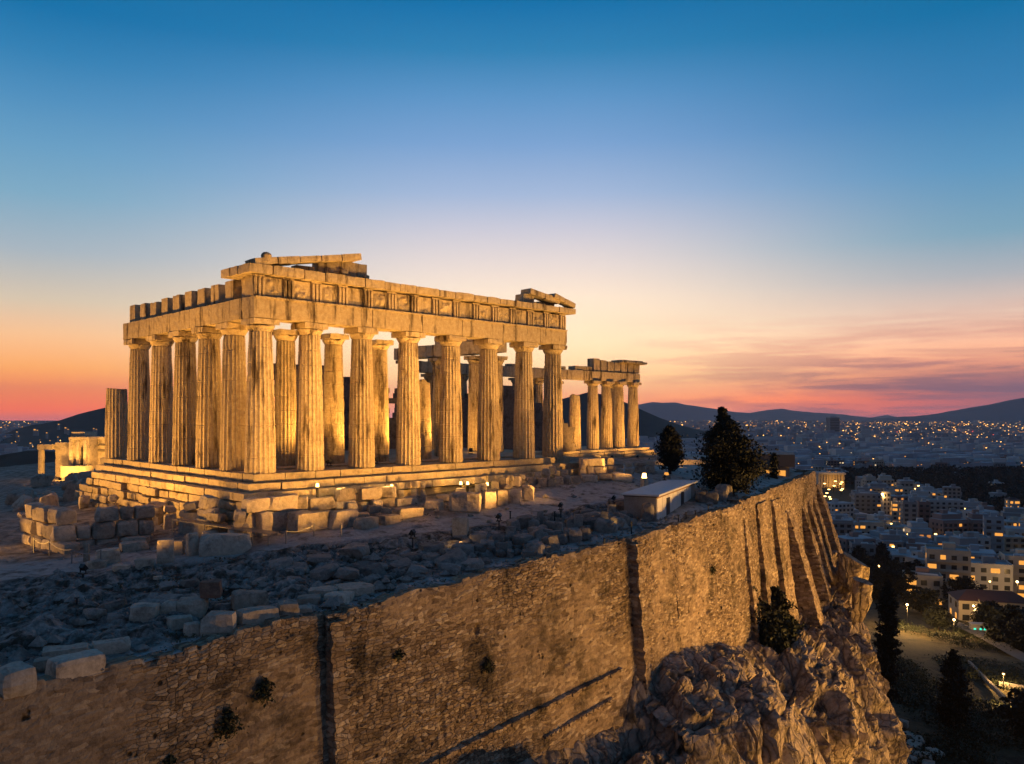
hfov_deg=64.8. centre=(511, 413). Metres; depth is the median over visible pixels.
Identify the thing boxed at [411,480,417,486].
stone block
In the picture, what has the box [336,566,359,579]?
boulder
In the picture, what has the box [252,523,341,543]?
rope fence
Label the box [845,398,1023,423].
mountain
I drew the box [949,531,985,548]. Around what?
apartment building
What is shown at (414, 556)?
boulder
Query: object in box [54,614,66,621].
boulder
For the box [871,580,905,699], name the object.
cypress tree
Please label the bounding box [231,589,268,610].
stone block
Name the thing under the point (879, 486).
apartment building
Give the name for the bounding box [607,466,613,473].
stone block
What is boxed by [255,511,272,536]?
stone block
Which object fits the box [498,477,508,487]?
stone block
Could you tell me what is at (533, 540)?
stone block
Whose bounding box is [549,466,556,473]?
stone block
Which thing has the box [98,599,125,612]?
boulder
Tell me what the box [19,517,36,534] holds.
stone block
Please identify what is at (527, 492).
stone block
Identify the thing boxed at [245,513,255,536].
stone block
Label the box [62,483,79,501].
stone block
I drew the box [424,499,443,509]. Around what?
stone block
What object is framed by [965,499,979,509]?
apartment building
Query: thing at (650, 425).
wooded hill
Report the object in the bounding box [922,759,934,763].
stone block
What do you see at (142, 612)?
stone block
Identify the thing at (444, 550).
boulder
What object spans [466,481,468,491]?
ground lamp
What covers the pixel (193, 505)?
stone block
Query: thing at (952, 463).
apartment building
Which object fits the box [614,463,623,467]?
stone block
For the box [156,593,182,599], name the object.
boulder
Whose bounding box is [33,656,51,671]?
stone block
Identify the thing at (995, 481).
apartment building
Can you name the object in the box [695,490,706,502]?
boulder
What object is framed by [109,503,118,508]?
stone block
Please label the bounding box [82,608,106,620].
boulder
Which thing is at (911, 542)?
apartment building
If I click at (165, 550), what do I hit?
stone block
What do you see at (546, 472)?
stone block
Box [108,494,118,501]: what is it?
stone block
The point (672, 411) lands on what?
mountain
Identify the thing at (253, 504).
stone block
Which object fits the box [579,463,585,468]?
stone block
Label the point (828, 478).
colonnaded hall
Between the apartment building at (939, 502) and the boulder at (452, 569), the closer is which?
the boulder at (452, 569)
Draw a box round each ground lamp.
[316,483,318,496]
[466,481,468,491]
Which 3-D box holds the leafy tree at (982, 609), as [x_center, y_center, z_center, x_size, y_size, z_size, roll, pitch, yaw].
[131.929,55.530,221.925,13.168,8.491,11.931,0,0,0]
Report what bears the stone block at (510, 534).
on the plateau ground at (27, 574)
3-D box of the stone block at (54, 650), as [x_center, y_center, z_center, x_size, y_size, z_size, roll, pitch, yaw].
[-16.904,9.083,30.694,1.721,0.504,0.875,0,0,-24]
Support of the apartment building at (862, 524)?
on the city ground at (918, 644)
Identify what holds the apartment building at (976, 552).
on the city ground at (918, 644)
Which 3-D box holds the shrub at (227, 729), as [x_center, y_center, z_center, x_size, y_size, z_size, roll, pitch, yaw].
[-11.353,12.368,32.212,1.680,1.331,1.575,0,0,0]
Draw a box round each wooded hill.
[0,408,105,445]
[0,450,55,466]
[562,392,705,445]
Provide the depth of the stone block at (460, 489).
62.61 m
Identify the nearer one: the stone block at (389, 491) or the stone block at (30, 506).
the stone block at (30, 506)
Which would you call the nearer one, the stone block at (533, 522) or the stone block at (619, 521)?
the stone block at (533, 522)
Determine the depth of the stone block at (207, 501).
51.60 m
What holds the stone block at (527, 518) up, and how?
on the plateau ground at (27, 574)
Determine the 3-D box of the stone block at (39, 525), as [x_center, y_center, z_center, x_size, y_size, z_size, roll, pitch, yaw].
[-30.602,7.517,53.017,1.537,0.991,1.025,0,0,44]
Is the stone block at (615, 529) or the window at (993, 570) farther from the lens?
the window at (993, 570)
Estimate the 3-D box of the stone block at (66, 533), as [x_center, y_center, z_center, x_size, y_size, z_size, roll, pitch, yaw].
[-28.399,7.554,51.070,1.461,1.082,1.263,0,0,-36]
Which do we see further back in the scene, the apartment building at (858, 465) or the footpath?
the apartment building at (858, 465)
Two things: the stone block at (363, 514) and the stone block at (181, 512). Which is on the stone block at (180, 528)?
the stone block at (181, 512)
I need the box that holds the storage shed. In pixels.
[621,479,697,521]
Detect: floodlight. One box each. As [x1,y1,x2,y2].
[78,564,88,577]
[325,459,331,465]
[408,529,416,547]
[495,513,501,529]
[558,502,563,517]
[611,495,616,503]
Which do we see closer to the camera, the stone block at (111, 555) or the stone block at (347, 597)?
the stone block at (347, 597)
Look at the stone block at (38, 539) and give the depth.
52.66 m
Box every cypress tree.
[649,424,687,473]
[767,452,779,478]
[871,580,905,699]
[928,648,979,732]
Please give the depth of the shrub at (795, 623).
76.27 m
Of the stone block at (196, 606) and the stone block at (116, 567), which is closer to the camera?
the stone block at (196, 606)
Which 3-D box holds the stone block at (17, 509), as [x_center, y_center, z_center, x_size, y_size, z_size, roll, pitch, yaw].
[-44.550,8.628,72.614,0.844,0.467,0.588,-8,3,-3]
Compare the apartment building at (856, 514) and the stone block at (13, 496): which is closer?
the stone block at (13, 496)
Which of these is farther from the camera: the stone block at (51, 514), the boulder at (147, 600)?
the stone block at (51, 514)
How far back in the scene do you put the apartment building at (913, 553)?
351.03 m
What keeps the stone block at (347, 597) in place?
on the plateau ground at (27, 574)
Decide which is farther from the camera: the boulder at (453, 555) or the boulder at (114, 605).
the boulder at (453, 555)
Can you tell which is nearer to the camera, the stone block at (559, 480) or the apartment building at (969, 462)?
the stone block at (559, 480)
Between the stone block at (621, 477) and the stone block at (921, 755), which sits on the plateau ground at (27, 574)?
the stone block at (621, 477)
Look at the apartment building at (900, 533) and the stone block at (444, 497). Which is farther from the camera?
the apartment building at (900, 533)
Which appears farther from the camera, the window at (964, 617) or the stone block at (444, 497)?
the window at (964, 617)
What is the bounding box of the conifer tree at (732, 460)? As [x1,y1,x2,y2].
[679,406,779,495]
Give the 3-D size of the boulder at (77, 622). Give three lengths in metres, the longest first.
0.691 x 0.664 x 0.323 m
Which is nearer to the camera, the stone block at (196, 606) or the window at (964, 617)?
the stone block at (196, 606)
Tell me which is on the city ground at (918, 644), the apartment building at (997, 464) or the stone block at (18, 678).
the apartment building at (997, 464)
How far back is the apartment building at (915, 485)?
778.59 m
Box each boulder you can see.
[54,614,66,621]
[70,619,86,625]
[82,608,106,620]
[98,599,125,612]
[107,614,123,621]
[137,599,161,604]
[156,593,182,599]
[159,581,178,590]
[180,578,199,587]
[214,567,237,574]
[250,576,268,585]
[268,556,292,569]
[287,576,302,580]
[288,561,309,574]
[307,554,331,564]
[310,563,339,580]
[323,579,340,584]
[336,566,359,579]
[339,542,369,559]
[346,561,386,576]
[359,578,377,583]
[362,555,376,561]
[372,562,387,569]
[384,554,401,562]
[390,557,414,567]
[400,553,422,560]
[406,564,427,574]
[418,542,444,552]
[421,554,439,559]
[436,547,466,568]
[439,548,452,553]
[440,563,460,575]
[451,539,471,543]
[451,542,474,554]
[460,558,483,569]
[481,557,490,564]
[492,547,506,557]
[641,502,653,521]
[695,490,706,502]
[705,491,718,503]
[714,484,728,500]
[726,484,732,496]
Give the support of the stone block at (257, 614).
on the plateau ground at (27, 574)
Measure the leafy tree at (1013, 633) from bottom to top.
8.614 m
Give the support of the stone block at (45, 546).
on the plateau ground at (27, 574)
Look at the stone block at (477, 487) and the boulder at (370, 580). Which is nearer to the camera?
the boulder at (370, 580)
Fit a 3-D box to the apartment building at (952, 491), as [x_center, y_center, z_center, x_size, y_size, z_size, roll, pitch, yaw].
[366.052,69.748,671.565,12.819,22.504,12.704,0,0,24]
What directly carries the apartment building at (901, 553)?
on the city ground at (918, 644)
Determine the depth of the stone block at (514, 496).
60.93 m
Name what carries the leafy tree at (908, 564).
on the city ground at (918, 644)
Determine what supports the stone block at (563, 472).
on the plateau ground at (27, 574)
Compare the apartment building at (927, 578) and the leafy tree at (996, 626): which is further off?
the apartment building at (927, 578)
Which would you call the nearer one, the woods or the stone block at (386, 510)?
the stone block at (386, 510)
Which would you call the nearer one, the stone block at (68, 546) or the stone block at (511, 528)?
the stone block at (68, 546)
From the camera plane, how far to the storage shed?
62.01 m
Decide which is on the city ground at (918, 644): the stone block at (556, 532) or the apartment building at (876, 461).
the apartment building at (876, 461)
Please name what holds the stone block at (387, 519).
on the plateau ground at (27, 574)
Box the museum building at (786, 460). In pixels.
[753,452,794,476]
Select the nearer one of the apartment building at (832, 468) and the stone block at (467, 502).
the stone block at (467, 502)
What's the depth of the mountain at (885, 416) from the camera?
15320.57 m
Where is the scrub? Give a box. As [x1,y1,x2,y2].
[877,616,1023,763]
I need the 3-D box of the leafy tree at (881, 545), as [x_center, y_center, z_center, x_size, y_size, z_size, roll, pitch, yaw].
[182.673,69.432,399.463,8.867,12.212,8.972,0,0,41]
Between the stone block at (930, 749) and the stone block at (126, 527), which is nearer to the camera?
the stone block at (126, 527)
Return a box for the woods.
[841,465,1023,511]
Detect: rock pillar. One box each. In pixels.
[837,552,869,592]
[851,577,872,622]
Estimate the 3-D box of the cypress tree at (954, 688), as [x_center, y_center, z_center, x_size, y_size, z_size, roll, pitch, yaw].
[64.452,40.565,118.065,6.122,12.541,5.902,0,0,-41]
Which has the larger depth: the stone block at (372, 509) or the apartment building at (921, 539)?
the apartment building at (921, 539)
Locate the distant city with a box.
[0,420,1023,470]
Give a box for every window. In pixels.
[778,470,785,475]
[921,580,926,585]
[928,564,935,567]
[934,581,939,585]
[962,604,968,609]
[962,615,968,620]
[981,576,986,580]
[991,568,999,572]
[1004,569,1009,573]
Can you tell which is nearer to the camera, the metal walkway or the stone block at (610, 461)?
the metal walkway
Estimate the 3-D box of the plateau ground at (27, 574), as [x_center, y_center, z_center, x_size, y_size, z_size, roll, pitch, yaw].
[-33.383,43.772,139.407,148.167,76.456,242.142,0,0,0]
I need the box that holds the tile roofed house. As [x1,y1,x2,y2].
[947,589,1023,621]
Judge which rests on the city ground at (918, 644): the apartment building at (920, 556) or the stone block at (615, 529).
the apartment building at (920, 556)
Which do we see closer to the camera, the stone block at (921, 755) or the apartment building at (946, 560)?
the stone block at (921, 755)
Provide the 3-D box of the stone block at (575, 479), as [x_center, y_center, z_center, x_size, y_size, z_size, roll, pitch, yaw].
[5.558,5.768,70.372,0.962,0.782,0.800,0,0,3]
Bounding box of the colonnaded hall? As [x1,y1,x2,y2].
[815,471,845,487]
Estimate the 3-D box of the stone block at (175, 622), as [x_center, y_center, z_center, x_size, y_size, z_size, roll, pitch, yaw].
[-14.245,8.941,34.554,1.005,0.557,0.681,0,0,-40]
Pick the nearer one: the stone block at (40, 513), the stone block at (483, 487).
the stone block at (40, 513)
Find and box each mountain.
[638,402,878,420]
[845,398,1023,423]
[870,415,894,417]
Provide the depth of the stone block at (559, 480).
69.04 m
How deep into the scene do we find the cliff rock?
57.43 m
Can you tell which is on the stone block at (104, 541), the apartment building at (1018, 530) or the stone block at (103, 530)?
the stone block at (103, 530)
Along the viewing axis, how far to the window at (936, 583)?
260.88 m
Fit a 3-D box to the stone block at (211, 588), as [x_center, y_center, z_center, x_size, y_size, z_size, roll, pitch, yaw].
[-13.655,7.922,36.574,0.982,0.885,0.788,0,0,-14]
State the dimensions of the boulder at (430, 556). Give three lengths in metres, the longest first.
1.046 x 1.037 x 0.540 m
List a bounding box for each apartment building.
[813,464,820,470]
[826,458,839,466]
[826,466,840,471]
[827,499,853,516]
[831,511,850,516]
[832,515,852,534]
[836,514,852,520]
[838,531,875,553]
[849,538,875,558]
[851,490,880,513]
[852,509,866,519]
[853,458,868,465]
[853,463,867,469]
[853,517,883,533]
[853,527,861,534]
[855,475,865,489]
[855,484,869,491]
[861,474,877,486]
[862,533,879,542]
[867,511,891,522]
[869,457,883,467]
[869,481,888,492]
[869,527,892,537]
[873,515,890,523]
[876,530,902,548]
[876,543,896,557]
[877,473,893,486]
[884,521,906,533]
[886,488,895,494]
[890,492,907,500]
[890,498,899,521]
[890,547,910,563]
[891,485,912,495]
[896,477,916,489]
[896,530,906,540]
[896,546,916,551]
[897,478,913,489]
[900,498,917,524]
[902,532,934,547]
[902,566,942,605]
[904,538,925,549]
[905,518,931,539]
[905,551,924,563]
[908,488,931,497]
[909,493,928,500]
[911,546,924,555]
[917,498,930,526]
[919,484,933,493]
[925,541,970,599]
[926,496,964,517]
[929,509,967,540]
[930,489,941,497]
[934,531,953,544]
[935,460,946,466]
[942,484,960,498]
[948,461,958,466]
[948,508,961,518]
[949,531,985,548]
[954,531,990,549]
[962,506,999,518]
[965,459,979,463]
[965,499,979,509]
[966,509,988,533]
[969,544,996,559]
[971,555,1012,591]
[977,502,995,510]
[983,512,1003,553]
[988,480,1004,484]
[988,490,1006,497]
[992,462,1005,466]
[999,548,1023,596]
[1000,504,1023,518]
[1004,517,1023,525]
[1004,523,1023,535]
[1004,530,1023,551]
[1014,457,1023,463]
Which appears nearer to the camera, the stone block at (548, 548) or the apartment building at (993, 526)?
the stone block at (548, 548)
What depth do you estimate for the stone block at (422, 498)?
59.56 m
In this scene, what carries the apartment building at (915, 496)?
on the city ground at (918, 644)
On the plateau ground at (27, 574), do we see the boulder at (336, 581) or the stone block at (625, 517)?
the stone block at (625, 517)
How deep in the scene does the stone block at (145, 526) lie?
53.44 m
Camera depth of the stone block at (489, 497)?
59.13 m
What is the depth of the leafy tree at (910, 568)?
286.24 m
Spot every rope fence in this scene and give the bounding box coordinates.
[33,537,100,563]
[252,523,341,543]
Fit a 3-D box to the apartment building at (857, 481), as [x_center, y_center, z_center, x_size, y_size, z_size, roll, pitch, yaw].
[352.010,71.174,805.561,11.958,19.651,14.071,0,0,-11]
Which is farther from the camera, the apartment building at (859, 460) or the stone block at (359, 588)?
the apartment building at (859, 460)
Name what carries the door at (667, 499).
in the storage shed
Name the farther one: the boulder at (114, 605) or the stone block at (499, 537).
the stone block at (499, 537)
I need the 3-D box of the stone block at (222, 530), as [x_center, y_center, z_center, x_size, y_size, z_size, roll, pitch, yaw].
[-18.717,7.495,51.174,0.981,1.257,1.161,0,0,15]
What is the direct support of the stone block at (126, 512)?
on the stone block at (126, 527)
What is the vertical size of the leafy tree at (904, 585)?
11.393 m
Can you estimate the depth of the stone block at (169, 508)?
55.94 m
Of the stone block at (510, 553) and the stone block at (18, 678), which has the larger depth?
the stone block at (510, 553)
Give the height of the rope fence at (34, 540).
1.138 m
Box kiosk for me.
[968,622,986,631]
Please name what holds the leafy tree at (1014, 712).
on the city ground at (918, 644)
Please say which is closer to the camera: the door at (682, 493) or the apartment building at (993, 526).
the door at (682, 493)
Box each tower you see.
[826,416,839,431]
[881,488,889,514]
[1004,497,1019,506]
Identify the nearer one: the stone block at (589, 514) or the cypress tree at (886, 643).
the stone block at (589, 514)
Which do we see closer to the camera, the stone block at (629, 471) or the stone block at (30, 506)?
the stone block at (30, 506)
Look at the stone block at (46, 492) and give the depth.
81.69 m
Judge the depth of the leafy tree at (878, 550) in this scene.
393.87 m
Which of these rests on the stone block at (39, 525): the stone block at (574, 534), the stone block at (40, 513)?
the stone block at (40, 513)
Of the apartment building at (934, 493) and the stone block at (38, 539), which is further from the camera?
the apartment building at (934, 493)
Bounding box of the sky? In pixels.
[0,0,1023,420]
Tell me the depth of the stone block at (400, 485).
58.53 m
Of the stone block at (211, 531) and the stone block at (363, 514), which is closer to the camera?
the stone block at (211, 531)
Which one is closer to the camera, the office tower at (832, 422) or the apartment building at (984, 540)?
the apartment building at (984, 540)
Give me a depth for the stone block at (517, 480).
66.92 m
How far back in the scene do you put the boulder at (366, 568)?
42.95 m
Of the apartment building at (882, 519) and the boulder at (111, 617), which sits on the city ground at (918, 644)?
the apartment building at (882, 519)
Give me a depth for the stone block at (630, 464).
77.99 m
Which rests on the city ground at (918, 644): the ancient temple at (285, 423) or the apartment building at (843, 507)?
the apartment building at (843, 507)
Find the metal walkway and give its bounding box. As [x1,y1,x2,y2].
[171,518,276,545]
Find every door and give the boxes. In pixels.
[666,497,669,515]
[681,491,683,504]
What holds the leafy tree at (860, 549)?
on the city ground at (918, 644)
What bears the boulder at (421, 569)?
on the plateau ground at (27, 574)
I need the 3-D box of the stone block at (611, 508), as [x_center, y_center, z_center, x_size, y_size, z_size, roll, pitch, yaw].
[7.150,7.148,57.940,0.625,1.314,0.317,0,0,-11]
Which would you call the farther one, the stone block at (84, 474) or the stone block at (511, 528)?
the stone block at (84, 474)
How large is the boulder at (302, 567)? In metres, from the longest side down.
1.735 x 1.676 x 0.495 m
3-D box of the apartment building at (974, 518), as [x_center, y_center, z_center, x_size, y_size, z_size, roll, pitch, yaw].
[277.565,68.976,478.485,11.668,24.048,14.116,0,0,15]
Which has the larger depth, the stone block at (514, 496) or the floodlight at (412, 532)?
the stone block at (514, 496)
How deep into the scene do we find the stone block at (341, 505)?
54.94 m
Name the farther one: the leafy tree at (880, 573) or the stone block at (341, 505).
the leafy tree at (880, 573)
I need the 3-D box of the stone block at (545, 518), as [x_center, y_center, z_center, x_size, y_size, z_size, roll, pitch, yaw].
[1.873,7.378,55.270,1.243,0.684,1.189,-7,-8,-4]
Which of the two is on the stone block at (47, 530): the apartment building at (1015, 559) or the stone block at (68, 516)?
the stone block at (68, 516)
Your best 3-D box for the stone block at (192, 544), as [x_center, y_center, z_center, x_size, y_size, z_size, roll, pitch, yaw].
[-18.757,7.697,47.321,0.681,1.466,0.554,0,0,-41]
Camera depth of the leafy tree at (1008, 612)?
209.00 m
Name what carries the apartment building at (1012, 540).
on the city ground at (918, 644)
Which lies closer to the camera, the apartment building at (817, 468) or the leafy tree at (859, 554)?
the leafy tree at (859, 554)
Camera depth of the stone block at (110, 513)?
52.42 m
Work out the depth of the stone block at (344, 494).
55.06 m
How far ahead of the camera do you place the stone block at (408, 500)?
58.37 m
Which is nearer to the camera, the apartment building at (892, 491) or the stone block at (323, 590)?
the stone block at (323, 590)
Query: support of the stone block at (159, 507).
on the stone block at (157, 520)
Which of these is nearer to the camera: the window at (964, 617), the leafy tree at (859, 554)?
the window at (964, 617)
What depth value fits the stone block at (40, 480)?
98.02 m
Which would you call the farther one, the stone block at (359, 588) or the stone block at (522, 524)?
the stone block at (522, 524)
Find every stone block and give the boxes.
[0,661,36,699]
[5,486,34,504]
[11,495,32,508]
[12,507,23,511]
[17,512,25,517]
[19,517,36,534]
[21,533,33,544]
[25,502,45,517]
[30,535,45,547]
[31,473,54,487]
[31,497,39,501]
[32,505,59,522]
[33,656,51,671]
[36,521,52,535]
[40,492,58,505]
[41,539,53,550]
[42,642,91,656]
[43,523,61,538]
[44,490,54,494]
[45,649,105,678]
[48,507,76,524]
[50,524,76,541]
[52,541,80,553]
[55,509,76,524]
[61,480,77,489]
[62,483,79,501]
[65,473,77,481]
[75,524,90,538]
[76,539,94,547]
[77,471,92,479]
[77,478,86,483]
[78,495,89,508]
[83,543,89,561]
[85,559,106,569]
[91,521,115,539]
[92,636,130,654]
[94,506,118,521]
[94,547,120,563]
[95,537,117,544]
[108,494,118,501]
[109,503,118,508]
[112,564,130,571]
[115,518,137,536]
[118,535,139,540]
[119,506,133,519]
[119,541,148,552]
[122,536,149,542]
[129,602,159,622]
[133,505,154,518]
[134,557,154,569]
[137,519,153,534]
[146,501,167,517]
[152,516,163,524]
[153,576,161,579]
[156,539,173,563]
[160,599,177,613]
[163,505,176,511]
[163,513,176,529]
[166,614,192,629]
[174,540,184,555]
[176,595,208,618]
[178,522,182,533]
[179,509,185,516]
[182,510,196,533]
[183,501,198,510]
[183,621,199,636]
[185,532,198,555]
[197,509,207,537]
[198,495,218,508]
[199,533,251,556]
[199,578,222,597]
[200,610,236,635]
[202,529,218,533]
[203,508,219,517]
[206,512,226,522]
[207,522,227,532]
[228,529,236,532]
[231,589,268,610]
[233,509,245,522]
[233,521,245,533]
[236,605,278,624]
[241,497,269,512]
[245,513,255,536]
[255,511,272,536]
[264,493,297,511]
[271,511,289,530]
[277,599,299,615]
[287,510,330,532]
[297,496,307,509]
[297,593,320,604]
[298,605,311,612]
[308,496,335,509]
[309,585,338,596]
[324,591,354,604]
[328,509,357,528]
[334,487,355,501]
[334,582,374,596]
[336,500,355,508]
[344,502,357,509]
[353,516,378,529]
[356,500,369,510]
[358,487,381,500]
[358,512,369,517]
[367,505,381,513]
[369,499,382,507]
[378,514,401,525]
[380,497,395,505]
[381,486,396,497]
[381,507,391,513]
[392,506,423,518]
[395,496,419,506]
[397,482,404,488]
[398,489,403,497]
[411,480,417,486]
[411,488,417,496]
[417,495,426,502]
[420,481,425,487]
[420,489,425,495]
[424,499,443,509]
[436,494,448,500]
[449,492,481,512]
[452,518,468,536]
[455,488,465,491]
[469,533,487,543]
[474,477,480,482]
[474,543,485,551]
[475,484,480,491]
[480,483,486,490]
[480,539,494,550]
[483,491,496,508]
[490,534,503,541]
[491,481,498,488]
[495,542,511,551]
[496,490,507,505]
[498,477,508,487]
[505,526,515,531]
[505,531,514,539]
[506,518,519,527]
[506,549,513,557]
[508,489,521,503]
[511,475,521,486]
[512,534,534,545]
[512,545,521,548]
[513,548,520,554]
[516,514,533,527]
[519,518,525,529]
[521,549,535,557]
[522,485,533,500]
[526,477,535,484]
[526,542,544,555]
[527,526,540,532]
[527,538,538,543]
[528,519,539,527]
[528,528,543,540]
[534,472,540,477]
[534,516,547,524]
[537,511,543,523]
[538,477,546,486]
[541,535,560,550]
[542,468,550,475]
[544,544,552,552]
[546,521,556,529]
[547,478,555,486]
[547,530,562,534]
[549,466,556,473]
[554,476,563,484]
[555,522,562,530]
[557,533,566,543]
[560,470,567,476]
[562,475,570,484]
[564,527,582,542]
[566,519,573,527]
[571,476,580,483]
[574,514,582,528]
[579,458,604,465]
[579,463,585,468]
[579,469,585,475]
[580,509,592,513]
[580,528,590,539]
[581,474,597,482]
[583,511,600,516]
[583,516,596,529]
[586,466,595,474]
[594,466,604,474]
[594,517,613,533]
[597,473,611,480]
[600,511,607,518]
[606,458,613,464]
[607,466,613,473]
[607,504,615,513]
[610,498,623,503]
[610,516,626,529]
[611,472,631,482]
[613,512,630,523]
[613,523,617,532]
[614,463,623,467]
[615,500,623,510]
[625,462,633,466]
[625,468,633,474]
[629,518,636,525]
[634,462,645,466]
[634,467,644,472]
[646,460,654,464]
[646,465,654,472]
[898,718,908,728]
[903,731,912,738]
[906,739,921,750]
[909,755,916,761]
[910,735,924,745]
[911,750,932,760]
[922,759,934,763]
[925,747,944,757]
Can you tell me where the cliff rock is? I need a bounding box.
[493,545,912,763]
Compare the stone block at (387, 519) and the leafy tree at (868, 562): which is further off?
the leafy tree at (868, 562)
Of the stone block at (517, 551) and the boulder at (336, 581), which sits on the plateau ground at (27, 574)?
the stone block at (517, 551)
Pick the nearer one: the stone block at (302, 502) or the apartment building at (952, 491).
the stone block at (302, 502)
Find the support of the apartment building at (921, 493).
on the city ground at (918, 644)
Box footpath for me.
[950,619,1023,661]
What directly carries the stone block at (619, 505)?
on the plateau ground at (27, 574)
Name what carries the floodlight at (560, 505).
on the plateau ground at (27, 574)
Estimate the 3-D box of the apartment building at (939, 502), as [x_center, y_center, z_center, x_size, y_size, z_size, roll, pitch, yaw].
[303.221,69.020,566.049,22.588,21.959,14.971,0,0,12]
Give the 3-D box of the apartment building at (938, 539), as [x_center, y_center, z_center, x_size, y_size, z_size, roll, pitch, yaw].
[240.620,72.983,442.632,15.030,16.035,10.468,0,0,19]
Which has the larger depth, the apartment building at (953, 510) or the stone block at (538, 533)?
the apartment building at (953, 510)
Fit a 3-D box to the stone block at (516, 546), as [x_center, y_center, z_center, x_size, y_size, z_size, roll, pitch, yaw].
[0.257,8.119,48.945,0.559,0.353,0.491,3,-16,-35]
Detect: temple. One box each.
[37,432,104,478]
[75,252,658,532]
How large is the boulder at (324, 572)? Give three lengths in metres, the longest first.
1.465 x 1.231 x 0.637 m
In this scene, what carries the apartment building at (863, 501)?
on the city ground at (918, 644)
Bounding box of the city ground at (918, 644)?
[0,420,1023,763]
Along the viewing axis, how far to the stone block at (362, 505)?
56.56 m
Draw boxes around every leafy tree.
[850,549,867,556]
[851,545,869,555]
[852,551,872,560]
[856,556,874,563]
[860,558,881,567]
[868,576,883,599]
[870,567,898,581]
[871,553,891,567]
[876,542,889,556]
[876,548,889,557]
[891,567,914,574]
[891,569,918,595]
[896,587,945,613]
[900,561,916,567]
[912,559,922,564]
[919,605,957,629]
[937,576,988,604]
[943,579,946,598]
[966,600,1003,622]
[980,618,1017,642]
[985,604,1023,621]
[987,687,1023,736]
[999,617,1023,651]
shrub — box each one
[750,583,767,635]
[759,620,797,653]
[760,599,786,635]
[770,586,797,625]
[774,612,801,646]
[788,616,806,629]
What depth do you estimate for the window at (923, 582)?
262.12 m
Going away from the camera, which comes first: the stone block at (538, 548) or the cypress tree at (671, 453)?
the stone block at (538, 548)
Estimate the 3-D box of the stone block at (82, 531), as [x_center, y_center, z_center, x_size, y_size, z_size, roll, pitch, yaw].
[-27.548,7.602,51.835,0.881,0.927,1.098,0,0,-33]
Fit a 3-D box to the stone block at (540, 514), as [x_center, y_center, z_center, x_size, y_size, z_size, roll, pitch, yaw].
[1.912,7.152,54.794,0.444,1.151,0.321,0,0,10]
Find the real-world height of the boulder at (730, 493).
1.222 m
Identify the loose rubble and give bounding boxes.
[0,469,761,670]
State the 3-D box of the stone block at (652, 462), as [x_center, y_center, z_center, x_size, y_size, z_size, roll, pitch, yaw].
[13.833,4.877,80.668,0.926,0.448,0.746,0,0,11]
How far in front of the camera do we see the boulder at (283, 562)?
43.41 m
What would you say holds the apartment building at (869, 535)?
on the city ground at (918, 644)
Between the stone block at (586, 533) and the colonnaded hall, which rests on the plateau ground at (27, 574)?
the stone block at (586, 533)
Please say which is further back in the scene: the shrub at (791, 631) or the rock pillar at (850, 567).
the rock pillar at (850, 567)
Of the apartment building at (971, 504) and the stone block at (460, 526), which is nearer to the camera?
the stone block at (460, 526)
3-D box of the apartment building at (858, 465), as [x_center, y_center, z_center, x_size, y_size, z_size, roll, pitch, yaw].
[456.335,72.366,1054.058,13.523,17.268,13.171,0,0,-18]
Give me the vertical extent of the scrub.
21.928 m
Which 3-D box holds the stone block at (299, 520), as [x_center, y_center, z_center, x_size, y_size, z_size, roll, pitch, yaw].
[-12.920,6.910,51.858,1.360,1.481,2.874,0,0,42]
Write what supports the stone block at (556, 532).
on the plateau ground at (27, 574)
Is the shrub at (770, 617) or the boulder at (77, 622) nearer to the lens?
the boulder at (77, 622)
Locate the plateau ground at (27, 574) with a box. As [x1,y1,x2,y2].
[0,454,802,679]
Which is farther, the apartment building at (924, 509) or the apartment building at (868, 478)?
the apartment building at (868, 478)
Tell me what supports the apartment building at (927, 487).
on the city ground at (918, 644)
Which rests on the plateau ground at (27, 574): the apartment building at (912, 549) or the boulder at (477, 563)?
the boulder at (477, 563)
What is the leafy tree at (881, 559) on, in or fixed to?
on the city ground at (918, 644)
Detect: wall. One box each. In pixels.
[0,468,842,763]
[653,459,706,464]
[968,660,1010,703]
[998,681,1023,689]
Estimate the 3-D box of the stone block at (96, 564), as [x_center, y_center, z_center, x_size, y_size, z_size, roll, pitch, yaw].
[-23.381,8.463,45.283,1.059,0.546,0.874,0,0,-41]
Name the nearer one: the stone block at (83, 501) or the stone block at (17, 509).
the stone block at (83, 501)
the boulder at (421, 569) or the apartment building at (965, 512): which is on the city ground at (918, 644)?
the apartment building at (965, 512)
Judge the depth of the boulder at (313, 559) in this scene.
44.75 m

